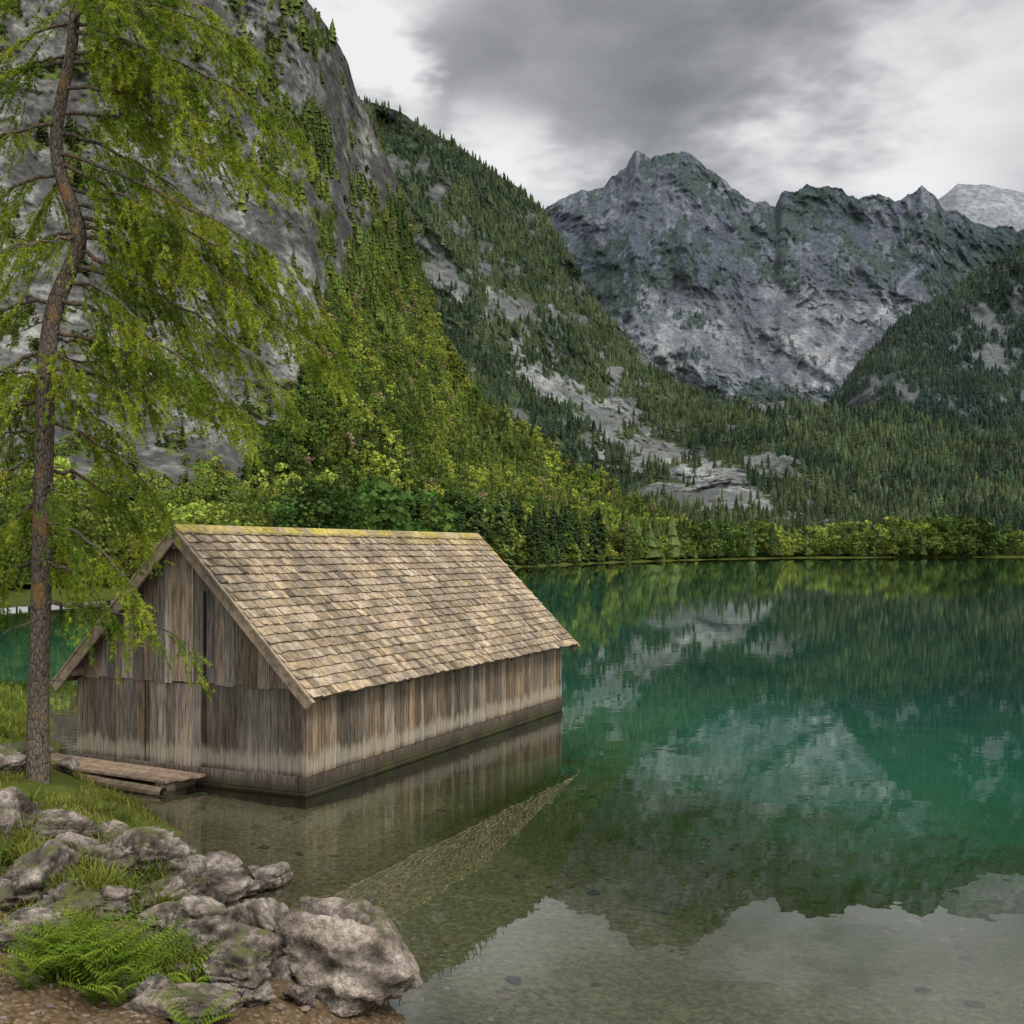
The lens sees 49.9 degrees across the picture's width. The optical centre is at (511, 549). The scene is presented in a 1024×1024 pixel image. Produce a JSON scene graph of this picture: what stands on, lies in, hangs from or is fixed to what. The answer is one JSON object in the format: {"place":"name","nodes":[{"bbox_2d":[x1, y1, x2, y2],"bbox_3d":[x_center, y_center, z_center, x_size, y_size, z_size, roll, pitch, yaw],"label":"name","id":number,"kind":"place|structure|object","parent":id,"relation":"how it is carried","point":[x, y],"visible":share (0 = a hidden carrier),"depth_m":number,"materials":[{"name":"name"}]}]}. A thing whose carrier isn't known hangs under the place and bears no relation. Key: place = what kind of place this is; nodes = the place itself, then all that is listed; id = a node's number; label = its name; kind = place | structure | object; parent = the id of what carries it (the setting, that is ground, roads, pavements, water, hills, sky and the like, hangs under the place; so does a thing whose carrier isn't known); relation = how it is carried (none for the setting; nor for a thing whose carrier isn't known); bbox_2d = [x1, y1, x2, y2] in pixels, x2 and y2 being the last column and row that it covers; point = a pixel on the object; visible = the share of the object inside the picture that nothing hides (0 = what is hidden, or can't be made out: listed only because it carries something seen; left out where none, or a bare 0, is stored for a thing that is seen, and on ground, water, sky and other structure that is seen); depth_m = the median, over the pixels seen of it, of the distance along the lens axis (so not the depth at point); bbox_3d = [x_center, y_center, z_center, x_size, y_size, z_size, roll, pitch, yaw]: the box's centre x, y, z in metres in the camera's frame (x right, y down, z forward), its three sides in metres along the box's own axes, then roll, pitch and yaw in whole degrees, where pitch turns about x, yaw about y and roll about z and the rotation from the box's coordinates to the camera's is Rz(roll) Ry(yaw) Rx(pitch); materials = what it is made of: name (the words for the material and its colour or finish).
{"place":"outdoors","nodes":[
{"label":"outdoors","id":0,"kind":"place"},
{"bbox_2d":[0,0,731,584],"bbox_3d":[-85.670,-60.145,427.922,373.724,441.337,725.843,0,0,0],"label":"rocky cliff","id":1,"kind":"structure","parent":0,"point":[300,76],"depth_m":339.09,"materials":[{"name":"grey stone"}]},
{"bbox_2d":[0,0,391,503],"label":"cliff shrubs","id":2,"kind":"object","parent":1,"relation":"on","point":[74,441],"visible":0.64,"depth_m":343.73,"materials":[{"name":"green plant"}]},
{"bbox_2d":[1,109,572,570],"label":"conifer forest","id":3,"kind":"object","parent":1,"relation":"on","point":[309,445],"visible":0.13,"depth_m":240.97,"materials":[{"name":"green plant"}]},
{"bbox_2d":[13,0,731,559],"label":"conifer forest","id":4,"kind":"object","parent":1,"relation":"on","point":[375,240],"visible":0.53,"depth_m":474.36,"materials":[{"name":"green plant"}]},
{"bbox_2d":[201,183,725,559],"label":"broadleaf forest","id":5,"kind":"object","parent":1,"relation":"on","point":[334,431],"visible":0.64,"depth_m":413.90,"materials":[{"name":"green plant"}]},
{"bbox_2d":[0,551,1023,1023],"bbox_3d":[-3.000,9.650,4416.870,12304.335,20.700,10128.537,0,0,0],"label":"ground","id":6,"kind":"structure","parent":0,"point":[900,805],"depth_m":15.80,"materials":[{"name":"teal liquid"}]},
{"bbox_2d":[0,683,26,743],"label":"bank grass","id":7,"kind":"structure","parent":6,"relation":"on","point":[19,721],"depth_m":23.38,"materials":[{"name":"green plant"}]},
{"bbox_2d":[0,786,41,851],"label":"rock","id":8,"kind":"object","parent":6,"relation":"on","point":[15,803],"visible":0.47,"depth_m":11.65,"materials":[{"name":"stone"}]},
{"bbox_2d":[0,742,54,775],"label":"rock","id":9,"kind":"object","parent":6,"relation":"on","point":[12,757],"visible":0.56,"depth_m":16.36,"materials":[{"name":"stone"}]},
{"bbox_2d":[0,806,59,862],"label":"grass clump","id":10,"kind":"object","parent":6,"relation":"on","point":[21,834],"visible":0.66,"depth_m":11.43,"materials":[{"name":"green plant"}]},
{"bbox_2d":[0,907,69,956],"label":"rock","id":11,"kind":"object","parent":6,"relation":"on","point":[26,915],"visible":0.47,"depth_m":8.73,"materials":[{"name":"stone"}]},
{"bbox_2d":[0,839,78,911],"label":"rock","id":12,"kind":"object","parent":6,"relation":"on","point":[25,871],"visible":0.58,"depth_m":10.09,"materials":[{"name":"stone"}]},
{"bbox_2d":[16,785,95,810],"bbox_3d":[-5.578,3.040,12.833,1.391,0.495,1.216,0,0,0],"label":"grass clump","id":13,"kind":"object","parent":6,"relation":"on","point":[38,800],"visible":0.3,"depth_m":12.96,"materials":[{"name":"green plant"}]},
{"bbox_2d":[0,893,114,944],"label":"grass clump","id":14,"kind":"object","parent":6,"relation":"on","point":[82,912],"visible":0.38,"depth_m":9.16,"materials":[{"name":"green plant"}]},
{"bbox_2d":[0,828,123,880],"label":"grass clump","id":15,"kind":"object","parent":6,"relation":"on","point":[14,856],"visible":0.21,"depth_m":11.02,"materials":[{"name":"green plant"}]},
{"bbox_2d":[30,809,101,842],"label":"rock","id":16,"kind":"object","parent":6,"relation":"on","point":[74,822],"visible":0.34,"depth_m":11.93,"materials":[{"name":"stone"}]},
{"bbox_2d":[53,756,79,774],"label":"rock","id":17,"kind":"object","parent":6,"relation":"on","point":[69,765],"visible":0.96,"depth_m":17.58,"materials":[{"name":"stone"}]},
{"bbox_2d":[31,878,105,926],"bbox_3d":[-3.908,3.170,9.668,0.688,0.410,0.795,0,0,0],"label":"rock","id":18,"kind":"object","parent":6,"relation":"on","point":[82,896],"visible":0.41,"depth_m":9.60,"materials":[{"name":"stone"}]},
{"bbox_2d":[21,858,142,897],"bbox_3d":[-3.933,3.083,10.012,1.105,0.467,1.269,0,0,-17],"label":"grass clump","id":19,"kind":"object","parent":6,"relation":"on","point":[88,880],"visible":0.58,"depth_m":9.98,"materials":[{"name":"green plant"}]},
{"bbox_2d":[54,832,138,880],"bbox_3d":[-4.277,3.269,11.469,0.880,0.749,0.758,0,0,0],"label":"rock","id":20,"kind":"object","parent":6,"relation":"on","point":[85,841],"visible":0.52,"depth_m":11.18,"materials":[{"name":"stone"}]},
{"bbox_2d":[0,760,201,875],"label":"bank grass","id":21,"kind":"structure","parent":6,"relation":"on","point":[118,798],"depth_m":15.17,"materials":[{"name":"green plant"}]},
{"bbox_2d":[103,838,112,845],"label":"rock","id":22,"kind":"object","parent":6,"relation":"on","point":[108,842],"visible":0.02,"depth_m":12.01,"materials":[{"name":"stone"}]},
{"bbox_2d":[97,820,129,842],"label":"rock","id":23,"kind":"object","parent":6,"relation":"on","point":[117,828],"visible":0.24,"depth_m":12.42,"materials":[{"name":"stone"}]},
{"bbox_2d":[16,916,213,1001],"bbox_3d":[-3.113,3.165,8.498,1.489,0.512,1.897,0,0,-41],"label":"leafy grass clump","id":24,"kind":"object","parent":6,"relation":"on","point":[108,961],"visible":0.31,"depth_m":8.32,"materials":[{"name":"green plant"}]},
{"bbox_2d":[97,885,140,922],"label":"rock","id":25,"kind":"object","parent":6,"relation":"on","point":[121,896],"visible":0.48,"depth_m":9.71,"materials":[{"name":"stone"}]},
{"bbox_2d":[111,973,134,1004],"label":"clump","id":26,"kind":"object","parent":6,"relation":"on","point":[121,986],"visible":0.37,"depth_m":8.03,"materials":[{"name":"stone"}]},
{"bbox_2d":[0,896,250,1023],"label":"fern clump","id":27,"kind":"object","parent":6,"relation":"on","point":[46,959],"visible":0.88,"depth_m":8.18,"materials":[{"name":"green fern foliage"}]},
{"bbox_2d":[50,753,204,797],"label":"wooden walkway","id":28,"kind":"structure","parent":6,"relation":"on","point":[123,775],"depth_m":18.59,"materials":[{"name":"brown wood"}]},
{"bbox_2d":[57,846,197,896],"bbox_3d":[-3.726,3.156,10.304,1.470,0.566,1.198,0,0,7],"label":"grass clump","id":29,"kind":"object","parent":6,"relation":"on","point":[125,883],"visible":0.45,"depth_m":10.29,"materials":[{"name":"green plant"}]},
{"bbox_2d":[80,821,179,843],"bbox_3d":[-4.122,3.345,12.216,1.435,0.695,1.340,0,0,-32],"label":"grass clump","id":30,"kind":"object","parent":6,"relation":"on","point":[106,835],"visible":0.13,"depth_m":12.20,"materials":[{"name":"green plant"}]},
{"bbox_2d":[0,448,301,571],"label":"broadleaf forest","id":31,"kind":"object","parent":6,"relation":"on","point":[204,491],"visible":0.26,"depth_m":138.50,"materials":[{"name":"green plant"}]},
{"bbox_2d":[127,972,178,1001],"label":"rock","id":32,"kind":"object","parent":6,"relation":"on","point":[156,980],"visible":0.43,"depth_m":7.92,"materials":[{"name":"stone"}]},
{"bbox_2d":[111,826,199,883],"bbox_3d":[-3.853,3.275,11.687,1.023,0.690,0.805,0,0,36],"label":"rock","id":33,"kind":"object","parent":6,"relation":"on","point":[152,843],"visible":0.52,"depth_m":11.53,"materials":[{"name":"stone"}]},
{"bbox_2d":[137,901,186,940],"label":"rock","id":34,"kind":"object","parent":6,"relation":"on","point":[169,910],"visible":0.54,"depth_m":9.64,"materials":[{"name":"stone"}]},
{"bbox_2d":[132,876,194,918],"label":"rock","id":35,"kind":"object","parent":6,"relation":"on","point":[171,882],"visible":0.34,"depth_m":10.23,"materials":[{"name":"stone"}]},
{"bbox_2d":[117,882,214,917],"bbox_3d":[-3.233,3.218,10.152,0.901,0.440,1.062,0,0,-25],"label":"grass clump","id":36,"kind":"object","parent":6,"relation":"on","point":[160,901],"visible":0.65,"depth_m":9.91,"materials":[{"name":"green plant"}]},
{"bbox_2d":[127,850,218,886],"bbox_3d":[-3.666,3.362,11.506,1.219,0.571,1.128,0,0,0],"label":"grass clump","id":37,"kind":"object","parent":6,"relation":"on","point":[152,874],"visible":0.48,"depth_m":11.31,"materials":[{"name":"green plant"}]},
{"bbox_2d":[78,930,270,982],"bbox_3d":[-2.545,3.139,8.395,1.402,0.423,0.823,0,0,-43],"label":"grass clump","id":38,"kind":"object","parent":6,"relation":"on","point":[172,965],"visible":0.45,"depth_m":8.37,"materials":[{"name":"green plant"}]},
{"bbox_2d":[120,982,245,1023],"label":"rock","id":39,"kind":"object","parent":6,"relation":"on","point":[192,998],"visible":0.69,"depth_m":7.76,"materials":[{"name":"stone"}]},
{"bbox_2d":[0,0,370,782],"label":"larch tree","id":40,"kind":"object","parent":6,"relation":"on","point":[128,370],"visible":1,"depth_m":16.24,"materials":[{"name":"green plant"}]},
{"bbox_2d":[166,955,207,982],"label":"rock","id":41,"kind":"object","parent":6,"relation":"on","point":[193,969],"visible":0.16,"depth_m":8.39,"materials":[{"name":"stone"}]},
{"bbox_2d":[179,839,197,854],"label":"rock","id":42,"kind":"object","parent":6,"relation":"on","point":[192,850],"visible":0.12,"depth_m":12.82,"materials":[{"name":"stone"}]},
{"bbox_2d":[0,477,378,594],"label":"shore broadleaf trees","id":43,"kind":"object","parent":6,"relation":"on","point":[316,507],"visible":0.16,"depth_m":116.29,"materials":[{"name":"green plant"}]},
{"bbox_2d":[180,895,232,920],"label":"rock","id":44,"kind":"object","parent":6,"relation":"on","point":[199,909],"visible":0.33,"depth_m":9.91,"materials":[{"name":"stone"}]},
{"bbox_2d":[179,850,250,907],"bbox_3d":[-3.301,3.554,11.600,1.057,0.566,0.799,0,0,-18],"label":"rock","id":45,"kind":"object","parent":6,"relation":"on","point":[229,879],"visible":0.48,"depth_m":11.59,"materials":[{"name":"stone"}]},
{"bbox_2d":[204,890,225,904],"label":"rock","id":46,"kind":"object","parent":6,"relation":"on","point":[218,896],"visible":0.18,"depth_m":10.68,"materials":[{"name":"stone"}]},
{"bbox_2d":[167,915,282,966],"bbox_3d":[-2.342,3.195,8.811,0.940,0.557,0.617,0,0,9],"label":"rock","id":47,"kind":"object","parent":6,"relation":"on","point":[232,932],"visible":0.46,"depth_m":8.69,"materials":[{"name":"stone"}]},
{"bbox_2d":[226,904,238,921],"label":"rock","id":48,"kind":"object","parent":6,"relation":"on","point":[231,910],"visible":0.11,"depth_m":10.04,"materials":[{"name":"stone"}]},
{"bbox_2d":[201,946,270,996],"bbox_3d":[-2.156,3.234,8.438,0.696,0.342,0.413,0,0,44],"label":"rock","id":49,"kind":"object","parent":6,"relation":"on","point":[239,969],"visible":0.71,"depth_m":8.32,"materials":[{"name":"stone"}]},
{"bbox_2d":[241,877,260,897],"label":"rock","id":50,"kind":"object","parent":6,"relation":"on","point":[251,888],"visible":0.11,"depth_m":12.67,"materials":[{"name":"stone"}]},
{"bbox_2d":[241,981,273,1006],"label":"rock","id":51,"kind":"object","parent":6,"relation":"on","point":[262,993],"visible":0.84,"depth_m":8.22,"materials":[{"name":"stone"}]},
{"bbox_2d":[235,897,288,949],"bbox_3d":[-2.172,3.415,9.916,0.774,0.566,0.648,0,0,33],"label":"rock","id":52,"kind":"object","parent":6,"relation":"on","point":[262,913],"visible":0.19,"depth_m":9.78,"materials":[{"name":"stone"}]},
{"bbox_2d":[247,862,293,891],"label":"rock","id":53,"kind":"object","parent":6,"relation":"on","point":[273,877],"visible":0.89,"depth_m":13.01,"materials":[{"name":"stone"}]},
{"bbox_2d":[0,796,554,1023],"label":"pebbles","id":54,"kind":"object","parent":6,"relation":"on","point":[306,1008],"visible":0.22,"depth_m":10.22,"materials":[{"name":"stone"}]},
{"bbox_2d":[267,948,293,982],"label":"rock","id":55,"kind":"object","parent":6,"relation":"on","point":[279,966],"visible":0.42,"depth_m":8.85,"materials":[{"name":"stone"}]},
{"bbox_2d":[283,984,316,1008],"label":"rock","id":56,"kind":"object","parent":6,"relation":"on","point":[303,995],"visible":0.94,"depth_m":8.44,"materials":[{"name":"stone"}]},
{"bbox_2d":[50,524,579,808],"bbox_3d":[-3.333,3.079,23.855,5.788,7.043,11.432,0,0,25],"label":"wooden boathouse","id":57,"kind":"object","parent":6,"relation":"on","point":[351,663],"visible":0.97,"depth_m":19.75,"materials":[{"name":"brown wood"}]},
{"bbox_2d":[277,896,423,1016],"bbox_3d":[-1.325,3.412,9.216,1.244,1.044,1.058,0,0,-19],"label":"rock","id":58,"kind":"object","parent":6,"relation":"on","point":[350,957],"visible":0.92,"depth_m":8.97,"materials":[{"name":"stone"}]},
{"bbox_2d":[408,486,633,567],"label":"shore conifers","id":59,"kind":"object","parent":6,"relation":"on","point":[565,521],"visible":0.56,"depth_m":285.34,"materials":[{"name":"green plant"}]},
{"bbox_2d":[174,778,1023,1017],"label":"lakebed stones","id":60,"kind":"object","parent":6,"relation":"on","point":[516,980],"visible":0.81,"depth_m":13.88,"materials":[{"name":"grey stone"}]},
{"bbox_2d":[343,476,1023,565],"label":"shore broadleaf trees","id":61,"kind":"object","parent":6,"relation":"on","point":[386,507],"visible":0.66,"depth_m":482.15,"materials":[{"name":"green plant"}]},
{"bbox_2d":[605,513,1023,558],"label":"shore conifers","id":62,"kind":"object","parent":6,"relation":"on","point":[650,534],"visible":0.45,"depth_m":509.79,"materials":[{"name":"green plant"}]},
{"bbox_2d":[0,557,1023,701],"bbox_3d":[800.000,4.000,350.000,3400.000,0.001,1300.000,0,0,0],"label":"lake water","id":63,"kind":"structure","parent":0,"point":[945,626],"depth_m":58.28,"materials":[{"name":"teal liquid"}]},
{"bbox_2d":[360,99,886,550],"bbox_3d":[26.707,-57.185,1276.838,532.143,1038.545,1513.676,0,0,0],"label":"valley mountain","id":64,"kind":"structure","parent":0,"point":[706,486],"depth_m":1190.70,"materials":[{"name":"grey stone"}]},
{"bbox_2d":[358,95,914,551],"bbox_3d":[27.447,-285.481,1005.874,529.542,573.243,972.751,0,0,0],"label":"conifer forest","id":65,"kind":"object","parent":64,"relation":"on","point":[786,487],"visible":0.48,"depth_m":1135.22,"materials":[{"name":"green plant"}]},
{"bbox_2d":[307,0,1023,208],"label":"sky","id":66,"kind":"structure","parent":0,"point":[891,99],"materials":[{"name":"grey"}]},
{"bbox_2d":[541,150,1023,406],"bbox_3d":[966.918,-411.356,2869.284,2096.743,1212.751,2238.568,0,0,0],"label":"massif mountain","id":67,"kind":"structure","parent":0,"point":[689,203],"depth_m":2561.81,"materials":[{"name":"grey stone"}]},
{"bbox_2d":[561,230,1022,404],"bbox_3d":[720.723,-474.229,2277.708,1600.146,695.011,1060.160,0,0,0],"label":"conifer forest","id":68,"kind":"object","parent":67,"relation":"on","point":[700,314],"visible":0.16,"depth_m":2486.41,"materials":[{"name":"green plant"}]},
{"bbox_2d":[736,401,1023,550],"bbox_3d":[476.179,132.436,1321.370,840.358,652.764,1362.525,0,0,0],"label":"forested hill","id":69,"kind":"structure","parent":0,"point":[790,417],"depth_m":1209.96,"materials":[{"name":"green plant"}]},
{"bbox_2d":[673,383,1023,535],"bbox_3d":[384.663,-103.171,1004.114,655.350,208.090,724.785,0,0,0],"label":"conifer forest","id":70,"kind":"object","parent":69,"relation":"on","point":[967,490],"visible":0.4,"depth_m":1131.12,"materials":[{"name":"green plant"}]},
{"bbox_2d":[824,247,1023,432],"bbox_3d":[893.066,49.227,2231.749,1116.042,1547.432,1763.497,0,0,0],"label":"forested mountain","id":71,"kind":"structure","parent":0,"point":[992,353],"depth_m":1737.97,"materials":[{"name":"grey stone"}]},
{"bbox_2d":[823,244,1023,437],"bbox_3d":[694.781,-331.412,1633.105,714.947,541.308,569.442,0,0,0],"label":"conifer forest","id":72,"kind":"object","parent":71,"relation":"on","point":[986,378],"visible":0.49,"depth_m":1715.79,"materials":[{"name":"green plant"}]},
{"bbox_2d":[938,184,1023,231],"bbox_3d":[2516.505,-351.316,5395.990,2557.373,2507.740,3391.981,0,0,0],"label":"snowy mountain","id":73,"kind":"structure","parent":0,"point":[990,206],"depth_m":4486.22,"materials":[{"name":"white snow"}]}
]}

